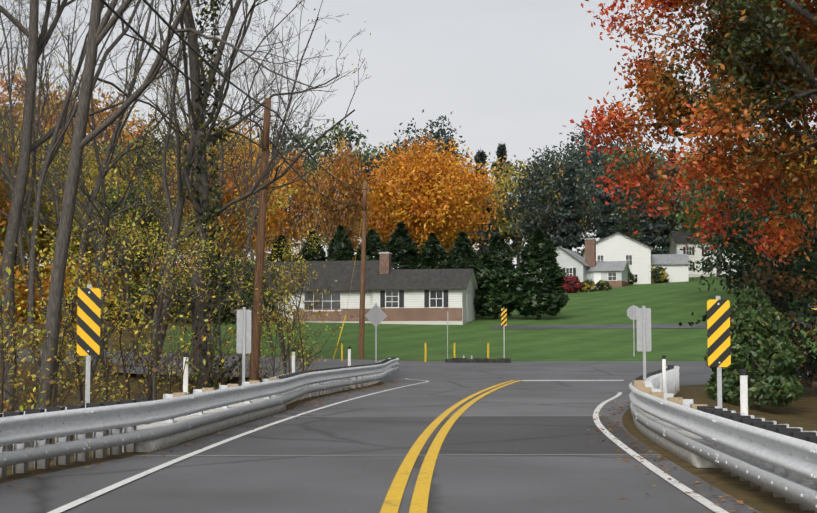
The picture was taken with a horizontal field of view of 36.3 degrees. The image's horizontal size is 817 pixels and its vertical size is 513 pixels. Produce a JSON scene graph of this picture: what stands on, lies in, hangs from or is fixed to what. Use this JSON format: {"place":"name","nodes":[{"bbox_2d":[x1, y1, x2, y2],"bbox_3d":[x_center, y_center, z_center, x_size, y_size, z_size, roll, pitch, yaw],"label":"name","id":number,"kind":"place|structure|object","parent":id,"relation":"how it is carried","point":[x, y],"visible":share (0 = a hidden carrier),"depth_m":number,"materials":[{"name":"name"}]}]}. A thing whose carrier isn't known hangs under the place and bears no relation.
{"place":"outdoors","nodes":[
{"label":"outdoors","id":0,"kind":"place"},
{"bbox_2d":[77,288,100,355],"bbox_3d":[-4.255,0.870,16.561,0.300,0.900,0.006,1,-4,-10],"label":"object marker","id":1,"kind":"object","parent":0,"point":[88,318],"visible":1,"depth_m":16.56,"materials":[{"name":"metal"}]},
{"bbox_2d":[236,310,250,353],"bbox_3d":[-3.385,1.545,25.604,0.300,0.900,0.004,0,-4,-5],"label":"object marker","id":2,"kind":"object","parent":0,"point":[247,333],"visible":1,"depth_m":25.60,"materials":[{"name":"metal"}]},
{"bbox_2d":[0,347,810,377],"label":"cross street","id":3,"kind":"structure","parent":0,"point":[483,371],"depth_m":56.79,"materials":[{"name":"grey asphalt"}]},
{"bbox_2d":[0,361,815,512],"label":"road","id":4,"kind":"structure","parent":0,"point":[459,484],"depth_m":14.14,"materials":[{"name":"grey asphalt"}]},
{"bbox_2d":[47,378,428,512],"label":"edge lines","id":5,"kind":"object","parent":4,"relation":"on","point":[93,495],"visible":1,"depth_m":15.26,"materials":[{"name":"white paint"}]},
{"bbox_2d":[142,416,448,454],"bbox_3d":[-1.410,2.947,20.893,3.820,0.001,8.961,0,-4,4],"label":"deck patch","id":6,"kind":"object","parent":4,"relation":"on","point":[364,435],"visible":0.92,"depth_m":19.73,"materials":[{"name":"grey asphalt"}]},
{"bbox_2d":[8,380,757,512],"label":"fallen leaves","id":7,"kind":"object","parent":4,"relation":"on","point":[626,459],"visible":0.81,"depth_m":18.22,"materials":[{"name":"brown plant"}]},
{"bbox_2d":[380,380,520,512],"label":"road center line","id":8,"kind":"object","parent":4,"relation":"on","point":[392,500],"visible":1,"depth_m":15.26,"materials":[{"name":"paint"}]},
{"bbox_2d":[423,416,657,454],"bbox_3d":[2.087,2.955,21.006,3.225,0.001,8.892,0,-4,4],"label":"deck patch","id":9,"kind":"object","parent":4,"relation":"on","point":[465,435],"visible":0.92,"depth_m":19.94,"materials":[{"name":"grey asphalt"}]},
{"bbox_2d":[450,399,630,415],"bbox_3d":[3.349,3.479,28.835,4.254,0.001,7.725,0,-4,7],"label":"road patch","id":10,"kind":"object","parent":4,"relation":"on","point":[545,407],"visible":0.9,"depth_m":28.48,"materials":[{"name":"grey asphalt"}]},
{"bbox_2d":[593,392,728,512],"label":"edge lines","id":11,"kind":"object","parent":4,"relation":"on","point":[683,487],"visible":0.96,"depth_m":14.91,"materials":[{"name":"white paint"}]},
{"bbox_2d":[0,275,816,512],"bbox_3d":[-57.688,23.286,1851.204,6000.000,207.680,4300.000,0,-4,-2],"label":"ground","id":12,"kind":"structure","parent":0,"point":[672,303],"depth_m":75.98,"materials":[{"name":"green plant"}]},
{"bbox_2d":[0,227,55,450],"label":"brush","id":13,"kind":"object","parent":12,"relation":"on","point":[33,406],"visible":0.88,"depth_m":26.20,"materials":[{"name":"yellow plant"}]},
{"bbox_2d":[0,68,55,319],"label":"forest tree","id":14,"kind":"object","parent":12,"relation":"on","point":[20,241],"visible":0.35,"depth_m":96.95,"materials":[{"name":"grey plant"}]},
{"bbox_2d":[0,0,74,404],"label":"forest tree","id":15,"kind":"object","parent":12,"relation":"on","point":[24,224],"visible":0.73,"depth_m":50.60,"materials":[{"name":"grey plant"}]},
{"bbox_2d":[0,108,83,276],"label":"tree","id":16,"kind":"object","parent":12,"relation":"on","point":[30,224],"visible":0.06,"depth_m":113.34,"materials":[{"name":"orange plant"}]},
{"bbox_2d":[0,60,96,143],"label":"tree","id":17,"kind":"object","parent":12,"relation":"on","point":[18,108],"visible":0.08,"depth_m":260.64,"materials":[{"name":"orange plant"}]},
{"bbox_2d":[0,315,98,410],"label":"brush","id":18,"kind":"object","parent":12,"relation":"on","point":[36,356],"visible":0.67,"depth_m":30.14,"materials":[{"name":"yellow plant"}]},
{"bbox_2d":[10,227,104,459],"bbox_3d":[-10.186,2.599,36.377,3.264,6.805,2.698,3,-5,-41],"label":"brush","id":19,"kind":"object","parent":12,"relation":"on","point":[69,388],"visible":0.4,"depth_m":35.95,"materials":[{"name":"yellow plant"}]},
{"bbox_2d":[0,257,121,443],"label":"brush","id":20,"kind":"object","parent":12,"relation":"on","point":[61,342],"visible":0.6,"depth_m":31.14,"materials":[{"name":"yellow plant"}]},
{"bbox_2d":[7,138,123,276],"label":"tree","id":21,"kind":"object","parent":12,"relation":"on","point":[96,172],"visible":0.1,"depth_m":112.77,"materials":[{"name":"orange plant"}]},
{"bbox_2d":[0,10,133,336],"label":"forest tree","id":22,"kind":"object","parent":12,"relation":"on","point":[56,206],"visible":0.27,"depth_m":84.16,"materials":[{"name":"grey plant"}]},
{"bbox_2d":[0,257,147,324],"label":"shrub","id":23,"kind":"object","parent":12,"relation":"on","point":[46,285],"visible":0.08,"depth_m":96.79,"materials":[{"name":"yellow plant"}]},
{"bbox_2d":[2,0,145,303],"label":"forest tree","id":24,"kind":"object","parent":12,"relation":"on","point":[38,170],"visible":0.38,"depth_m":103.92,"materials":[{"name":"grey plant"}]},
{"bbox_2d":[0,0,168,461],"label":"forest tree","id":25,"kind":"object","parent":12,"relation":"on","point":[54,142],"visible":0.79,"depth_m":37.06,"materials":[{"name":"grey plant"}]},
{"bbox_2d":[11,86,160,272],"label":"tree","id":26,"kind":"object","parent":12,"relation":"on","point":[88,131],"visible":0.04,"depth_m":174.38,"materials":[{"name":"orange plant"}]},
{"bbox_2d":[2,207,171,440],"bbox_3d":[-8.451,2.141,32.478,4.341,7.304,3.475,-1,-4,9],"label":"brush","id":27,"kind":"object","parent":12,"relation":"on","point":[102,318],"visible":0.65,"depth_m":32.60,"materials":[{"name":"yellow plant"}]},
{"bbox_2d":[0,0,174,351],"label":"forest tree","id":28,"kind":"object","parent":12,"relation":"on","point":[86,203],"visible":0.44,"depth_m":68.93,"materials":[{"name":"grey plant"}]},
{"bbox_2d":[25,252,166,402],"bbox_3d":[-10.522,3.013,39.669,4.170,6.413,5.545,3,-5,-37],"label":"brush","id":29,"kind":"object","parent":12,"relation":"on","point":[78,357],"visible":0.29,"depth_m":39.32,"materials":[{"name":"yellow plant"}]},
{"bbox_2d":[2,52,192,402],"bbox_3d":[-11.126,-0.696,45.365,7.143,14.616,9.277,1,-4,-19],"label":"forest tree","id":30,"kind":"object","parent":12,"relation":"on","point":[105,219],"visible":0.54,"depth_m":45.44,"materials":[{"name":"grey plant"}]},
{"bbox_2d":[42,169,160,275],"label":"tree","id":31,"kind":"object","parent":12,"relation":"on","point":[74,228],"visible":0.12,"depth_m":104.91,"materials":[{"name":"yellow plant"}]},
{"bbox_2d":[67,293,155,432],"bbox_3d":[-10.260,3.766,41.801,3.369,5.194,2.534,-1,-4,14],"label":"brush","id":32,"kind":"object","parent":12,"relation":"on","point":[114,376],"visible":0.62,"depth_m":41.70,"materials":[{"name":"yellow plant"}]},
{"bbox_2d":[41,184,189,366],"bbox_3d":[-13.812,0.955,59.141,6.774,8.887,5.184,1,-4,-10],"label":"forest tree","id":33,"kind":"object","parent":12,"relation":"on","point":[126,270],"visible":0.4,"depth_m":59.08,"materials":[{"name":"grey plant"}]},
{"bbox_2d":[58,278,191,400],"bbox_3d":[-8.644,3.450,39.201,4.131,5.478,5.493,0,-4,2],"label":"brush","id":34,"kind":"object","parent":12,"relation":"on","point":[139,341],"visible":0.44,"depth_m":38.67,"materials":[{"name":"yellow plant"}]},
{"bbox_2d":[70,171,185,295],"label":"tree","id":35,"kind":"object","parent":12,"relation":"on","point":[127,203],"visible":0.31,"depth_m":100.84,"materials":[{"name":"green plant"}]},
{"bbox_2d":[0,0,258,450],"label":"forest tree","id":36,"kind":"object","parent":12,"relation":"on","point":[35,51],"visible":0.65,"depth_m":36.88,"materials":[{"name":"brown plant"}]},
{"bbox_2d":[0,0,271,380],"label":"forest tree","id":37,"kind":"object","parent":12,"relation":"on","point":[110,147],"visible":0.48,"depth_m":55.74,"materials":[{"name":"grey plant"}]},
{"bbox_2d":[87,121,186,261],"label":"tree","id":38,"kind":"object","parent":12,"relation":"on","point":[135,151],"visible":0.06,"depth_m":145.48,"materials":[{"name":"orange plant"}]},
{"bbox_2d":[106,295,193,398],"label":"brush","id":39,"kind":"object","parent":12,"relation":"on","point":[148,365],"visible":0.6,"depth_m":38.28,"materials":[{"name":"green plant"}]},
{"bbox_2d":[106,267,224,323],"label":"tree","id":40,"kind":"object","parent":12,"relation":"on","point":[136,289],"visible":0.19,"depth_m":96.69,"materials":[{"name":"green plant"}]},
{"bbox_2d":[66,196,268,399],"bbox_3d":[-7.152,2.122,36.635,6.021,7.900,4.608,-3,-5,40],"label":"forest tree","id":41,"kind":"object","parent":12,"relation":"on","point":[163,258],"visible":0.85,"depth_m":36.50,"materials":[{"name":"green plant"}]},
{"bbox_2d":[63,0,295,360],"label":"forest tree","id":42,"kind":"object","parent":12,"relation":"on","point":[171,139],"visible":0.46,"depth_m":66.40,"materials":[{"name":"grey plant"}]},
{"bbox_2d":[28,0,337,466],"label":"forest tree","id":43,"kind":"object","parent":12,"relation":"on","point":[98,31],"visible":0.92,"depth_m":30.29,"materials":[{"name":"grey plant"}]},
{"bbox_2d":[131,257,249,394],"bbox_3d":[-4.445,2.008,25.637,2.682,4.104,2.788,-2,-4,30],"label":"brush","id":44,"kind":"object","parent":12,"relation":"on","point":[183,327],"visible":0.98,"depth_m":25.74,"materials":[{"name":"yellow plant"}]},
{"bbox_2d":[0,358,392,477],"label":"guardrail posts","id":45,"kind":"object","parent":12,"relation":"on","point":[59,460],"visible":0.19,"depth_m":16.90,"materials":[{"name":"silver metal"}]},
{"bbox_2d":[0,358,395,446],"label":"guardrail blockouts","id":46,"kind":"object","parent":45,"relation":"attached to","point":[48,409],"visible":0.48,"depth_m":16.45,"materials":[{"name":"black"}]},
{"bbox_2d":[0,358,398,467],"bbox_3d":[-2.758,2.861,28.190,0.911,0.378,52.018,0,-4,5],"label":"guardrail","id":47,"kind":"object","parent":45,"relation":"on","point":[13,432],"visible":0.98,"depth_m":17.19,"materials":[{"name":"silver metal"}]},
{"bbox_2d":[115,53,278,369],"bbox_3d":[-9.480,-2.346,55.661,7.500,15.346,9.740,-1,-4,18],"label":"forest tree","id":48,"kind":"object","parent":12,"relation":"on","point":[191,129],"visible":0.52,"depth_m":55.55,"materials":[{"name":"grey plant"}]},
{"bbox_2d":[90,0,306,352],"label":"forest tree","id":49,"kind":"object","parent":12,"relation":"on","point":[168,229],"visible":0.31,"depth_m":70.88,"materials":[{"name":"grey plant"}]},
{"bbox_2d":[161,0,241,392],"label":"tree","id":50,"kind":"object","parent":12,"relation":"on","point":[200,201],"visible":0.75,"depth_m":39.41,"materials":[{"name":"green plant"}]},
{"bbox_2d":[122,397,285,451],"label":"curb","id":51,"kind":"structure","parent":12,"relation":"on","point":[164,442],"depth_m":20.34,"materials":[{"name":"concrete"}]},
{"bbox_2d":[123,253,294,324],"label":"shrub","id":52,"kind":"object","parent":12,"relation":"on","point":[244,291],"visible":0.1,"depth_m":96.19,"materials":[{"name":"green plant"}]},
{"bbox_2d":[147,137,279,269],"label":"tree","id":53,"kind":"object","parent":12,"relation":"on","point":[235,191],"visible":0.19,"depth_m":105.41,"materials":[{"name":"green plant"}]},
{"bbox_2d":[133,126,300,301],"bbox_3d":[-7.592,0.661,49.147,7.421,11.692,5.714,3,-5,-34],"label":"forest tree","id":54,"kind":"object","parent":12,"relation":"on","point":[243,224],"visible":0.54,"depth_m":49.01,"materials":[{"name":"green plant"}]},
{"bbox_2d":[143,214,290,391],"bbox_3d":[-7.114,2.585,45.313,3.861,8.115,4.824,-3,-5,36],"label":"shrub","id":55,"kind":"object","parent":12,"relation":"on","point":[219,315],"visible":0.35,"depth_m":45.37,"materials":[{"name":"green plant"}]},
{"bbox_2d":[182,13,296,367],"bbox_3d":[-7.676,-3.504,59.159,4.754,17.889,6.719,0,-4,4],"label":"forest tree","id":56,"kind":"object","parent":12,"relation":"on","point":[271,286],"visible":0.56,"depth_m":58.55,"materials":[{"name":"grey plant"}]},
{"bbox_2d":[110,0,370,425],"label":"forest tree","id":57,"kind":"object","parent":12,"relation":"on","point":[195,123],"visible":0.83,"depth_m":39.57,"materials":[{"name":"grey plant"}]},
{"bbox_2d":[187,118,300,262],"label":"tree","id":58,"kind":"object","parent":12,"relation":"on","point":[271,220],"visible":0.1,"depth_m":126.41,"materials":[{"name":"green plant"}]},
{"bbox_2d":[183,29,315,350],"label":"forest tree","id":59,"kind":"object","parent":12,"relation":"on","point":[252,258],"visible":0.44,"depth_m":73.33,"materials":[{"name":"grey plant"}]},
{"bbox_2d":[249,98,277,379],"bbox_3d":[-4.875,0.108,41.478,0.959,10.862,0.340,0,-4,-2],"label":"utility pole","id":60,"kind":"object","parent":12,"relation":"on","point":[256,327],"visible":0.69,"depth_m":41.38,"materials":[{"name":"brown wood"}]},
{"bbox_2d":[100,0,257,123],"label":"wire","id":61,"kind":"object","parent":60,"relation":"attached to","point":[106,4],"visible":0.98,"depth_m":26.99,"materials":[{"name":"black"}]},
{"bbox_2d":[249,225,327,358],"bbox_3d":[-6.137,1.857,64.862,3.475,7.304,4.341,3,-5,-42],"label":"shrub","id":62,"kind":"object","parent":12,"relation":"on","point":[296,260],"visible":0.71,"depth_m":64.77,"materials":[{"name":"yellow plant"}]},
{"bbox_2d":[254,148,326,256],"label":"tree","id":63,"kind":"object","parent":12,"relation":"on","point":[304,198],"visible":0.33,"depth_m":153.68,"materials":[{"name":"orange plant"}]},
{"bbox_2d":[233,0,348,385],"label":"forest tree","id":64,"kind":"object","parent":12,"relation":"on","point":[279,172],"visible":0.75,"depth_m":53.18,"materials":[{"name":"grey plant"}]},
{"bbox_2d":[252,260,331,372],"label":"brush","id":65,"kind":"object","parent":12,"relation":"on","point":[286,318],"visible":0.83,"depth_m":40.65,"materials":[{"name":"yellow plant"}]},
{"bbox_2d":[249,251,343,373],"bbox_3d":[-4.928,3.086,48.907,3.093,6.596,4.113,3,-5,-35],"label":"brush","id":66,"kind":"object","parent":12,"relation":"on","point":[281,315],"visible":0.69,"depth_m":48.56,"materials":[{"name":"yellow plant"}]},
{"bbox_2d":[269,243,352,370],"bbox_3d":[-3.098,1.960,38.172,2.430,4.840,2.010,-3,-5,42],"label":"brush","id":67,"kind":"object","parent":12,"relation":"on","point":[299,330],"visible":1,"depth_m":38.29,"materials":[{"name":"yellow plant"}]},
{"bbox_2d":[282,118,387,250],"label":"green tree","id":68,"kind":"object","parent":12,"relation":"on","point":[341,135],"visible":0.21,"depth_m":203.78,"materials":[{"name":"grey plant"}]},
{"bbox_2d":[325,224,354,260],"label":"evergreen tree","id":69,"kind":"object","parent":12,"relation":"on","point":[345,251],"visible":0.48,"depth_m":108.49,"materials":[{"name":"green plant"}]},
{"bbox_2d":[310,130,375,253],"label":"tree","id":70,"kind":"object","parent":12,"relation":"on","point":[345,176],"visible":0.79,"depth_m":138.97,"materials":[{"name":"orange plant"}]},
{"bbox_2d":[217,251,478,324],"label":"ranch house","id":71,"kind":"structure","parent":12,"relation":"on","point":[418,296],"depth_m":97.21,"materials":[{"name":"white"}]},
{"bbox_2d":[358,181,371,357],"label":"utility pole","id":72,"kind":"object","parent":12,"relation":"on","point":[362,304],"visible":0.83,"depth_m":66.45,"materials":[{"name":"brown wood"}]},
{"bbox_2d":[353,228,384,260],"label":"evergreen tree","id":73,"kind":"object","parent":12,"relation":"on","point":[374,243],"visible":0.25,"depth_m":108.49,"materials":[{"name":"green plant"}]},
{"bbox_2d":[383,221,420,269],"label":"evergreen tree","id":74,"kind":"object","parent":12,"relation":"on","point":[401,245],"visible":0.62,"depth_m":107.23,"materials":[{"name":"green plant"}]},
{"bbox_2d":[384,109,473,175],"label":"dark green tree","id":75,"kind":"object","parent":12,"relation":"on","point":[437,136],"visible":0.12,"depth_m":225.37,"materials":[{"name":"green plant"}]},
{"bbox_2d":[417,232,446,268],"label":"evergreen tree","id":76,"kind":"object","parent":12,"relation":"on","point":[432,254],"visible":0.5,"depth_m":107.30,"materials":[{"name":"green plant"}]},
{"bbox_2d":[349,128,517,257],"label":"yellow tree","id":77,"kind":"object","parent":12,"relation":"on","point":[443,204],"visible":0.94,"depth_m":146.70,"materials":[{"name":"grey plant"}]},
{"bbox_2d":[443,231,483,279],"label":"evergreen tree","id":78,"kind":"object","parent":12,"relation":"on","point":[461,242],"visible":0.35,"depth_m":106.49,"materials":[{"name":"green plant"}]},
{"bbox_2d":[469,149,501,285],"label":"pine","id":79,"kind":"object","parent":12,"relation":"on","point":[482,155],"visible":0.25,"depth_m":200.03,"materials":[{"name":"green plant"}]},
{"bbox_2d":[473,234,519,318],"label":"evergreen tree","id":80,"kind":"object","parent":12,"relation":"on","point":[493,273],"visible":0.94,"depth_m":100.40,"materials":[{"name":"green plant"}]},
{"bbox_2d":[483,143,526,286],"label":"pine","id":81,"kind":"object","parent":12,"relation":"on","point":[501,151],"visible":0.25,"depth_m":210.47,"materials":[{"name":"green plant"}]},
{"bbox_2d":[483,152,562,265],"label":"olive tree","id":82,"kind":"object","parent":12,"relation":"on","point":[506,223],"visible":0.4,"depth_m":204.28,"materials":[{"name":"green plant"}]},
{"bbox_2d":[508,228,570,318],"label":"evergreen tree","id":83,"kind":"object","parent":12,"relation":"on","point":[548,287],"visible":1,"depth_m":98.92,"materials":[{"name":"green plant"}]},
{"bbox_2d":[494,148,600,246],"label":"dark green tree","id":84,"kind":"object","parent":12,"relation":"on","point":[536,189],"visible":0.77,"depth_m":189.01,"materials":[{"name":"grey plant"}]},
{"bbox_2d":[550,164,589,255],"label":"pine","id":85,"kind":"object","parent":12,"relation":"on","point":[569,199],"visible":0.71,"depth_m":185.54,"materials":[{"name":"green plant"}]},
{"bbox_2d":[520,136,639,248],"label":"dark green tree","id":86,"kind":"object","parent":12,"relation":"on","point":[584,156],"visible":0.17,"depth_m":235.16,"materials":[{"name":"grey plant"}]},
{"bbox_2d":[551,110,656,238],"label":"dark green tree","id":87,"kind":"object","parent":12,"relation":"on","point":[582,134],"visible":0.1,"depth_m":245.53,"materials":[{"name":"red plant"}]},
{"bbox_2d":[593,177,620,241],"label":"pine","id":88,"kind":"object","parent":12,"relation":"on","point":[606,221],"visible":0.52,"depth_m":182.73,"materials":[{"name":"green plant"}]},
{"bbox_2d":[580,131,681,240],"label":"green tree","id":89,"kind":"object","parent":12,"relation":"on","point":[629,228],"visible":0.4,"depth_m":200.61,"materials":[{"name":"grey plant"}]},
{"bbox_2d":[639,172,670,253],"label":"pine","id":90,"kind":"object","parent":12,"relation":"on","point":[651,239],"visible":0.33,"depth_m":188.72,"materials":[{"name":"green plant"}]},
{"bbox_2d":[654,149,689,248],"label":"pine","id":91,"kind":"object","parent":12,"relation":"on","point":[666,231],"visible":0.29,"depth_m":216.14,"materials":[{"name":"green plant"}]},
{"bbox_2d":[633,405,714,467],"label":"guardrail","id":92,"kind":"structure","parent":12,"relation":"on","point":[695,460],"depth_m":17.12,"materials":[{"name":"metal"}]},
{"bbox_2d":[564,0,816,277],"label":"maple tree","id":93,"kind":"object","parent":12,"relation":"on","point":[760,52],"visible":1,"depth_m":35.15,"materials":[{"name":"red plant"}]},
{"bbox_2d":[661,161,721,278],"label":"green tree","id":94,"kind":"object","parent":12,"relation":"on","point":[704,188],"visible":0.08,"depth_m":171.02,"materials":[{"name":"green plant"}]},
{"bbox_2d":[667,231,744,276],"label":"white house","id":95,"kind":"structure","parent":12,"relation":"on","point":[677,240],"depth_m":206.39,"materials":[{"name":"white paint"}]},
{"bbox_2d":[707,299,730,366],"bbox_3d":[4.143,1.024,16.618,0.300,0.900,0.005,0,-4,4],"label":"object marker","id":96,"kind":"object","parent":12,"relation":"on","point":[718,331],"visible":1,"depth_m":16.62,"materials":[{"name":"metal"}]},
{"bbox_2d":[635,366,816,512],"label":"guardrail posts","id":97,"kind":"object","parent":12,"relation":"on","point":[654,383],"visible":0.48,"depth_m":14.30,"materials":[{"name":"silver metal"}]},
{"bbox_2d":[629,366,816,481],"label":"guardrail","id":98,"kind":"object","parent":97,"relation":"attached to","point":[680,416],"visible":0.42,"depth_m":12.80,"materials":[{"name":"silver metal"}]},
{"bbox_2d":[631,402,816,510],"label":"guardrail","id":99,"kind":"object","parent":97,"relation":"attached to","point":[794,491],"visible":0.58,"depth_m":12.80,"materials":[{"name":"silver metal"}]},
{"bbox_2d":[634,365,816,479],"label":"guardrail blockouts","id":100,"kind":"object","parent":97,"relation":"attached to","point":[783,429],"visible":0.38,"depth_m":12.46,"materials":[{"name":"black"}]},
{"bbox_2d":[664,142,815,282],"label":"tree","id":101,"kind":"object","parent":12,"relation":"on","point":[690,218],"visible":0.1,"depth_m":118.71,"materials":[{"name":"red plant"}]},
{"bbox_2d":[679,234,816,394],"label":"dark shrub","id":102,"kind":"object","parent":12,"relation":"on","point":[777,286],"visible":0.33,"depth_m":39.27,"materials":[{"name":"green plant"}]},
{"bbox_2d":[703,279,805,409],"bbox_3d":[9.612,2.489,34.745,2.758,3.722,2.825,0,-4,-2],"label":"evergreen","id":103,"kind":"object","parent":12,"relation":"on","point":[772,331],"visible":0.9,"depth_m":34.05,"materials":[{"name":"green plant"}]},
{"bbox_2d":[692,160,816,302],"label":"tree","id":104,"kind":"object","parent":12,"relation":"on","point":[731,249],"visible":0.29,"depth_m":95.51,"materials":[{"name":"green plant"}]},
{"bbox_2d":[0,0,816,285],"label":"sky","id":105,"kind":"structure","parent":0,"point":[514,73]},
{"bbox_2d":[540,232,690,288],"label":"house","id":106,"kind":"structure","parent":0,"point":[640,258],"depth_m":167.84,"materials":[{"name":"white paint"}]},
{"bbox_2d":[490,322,816,328],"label":"driveway","id":107,"kind":"structure","parent":0,"point":[611,326],"depth_m":90.69,"materials":[{"name":"grey asphalt"}]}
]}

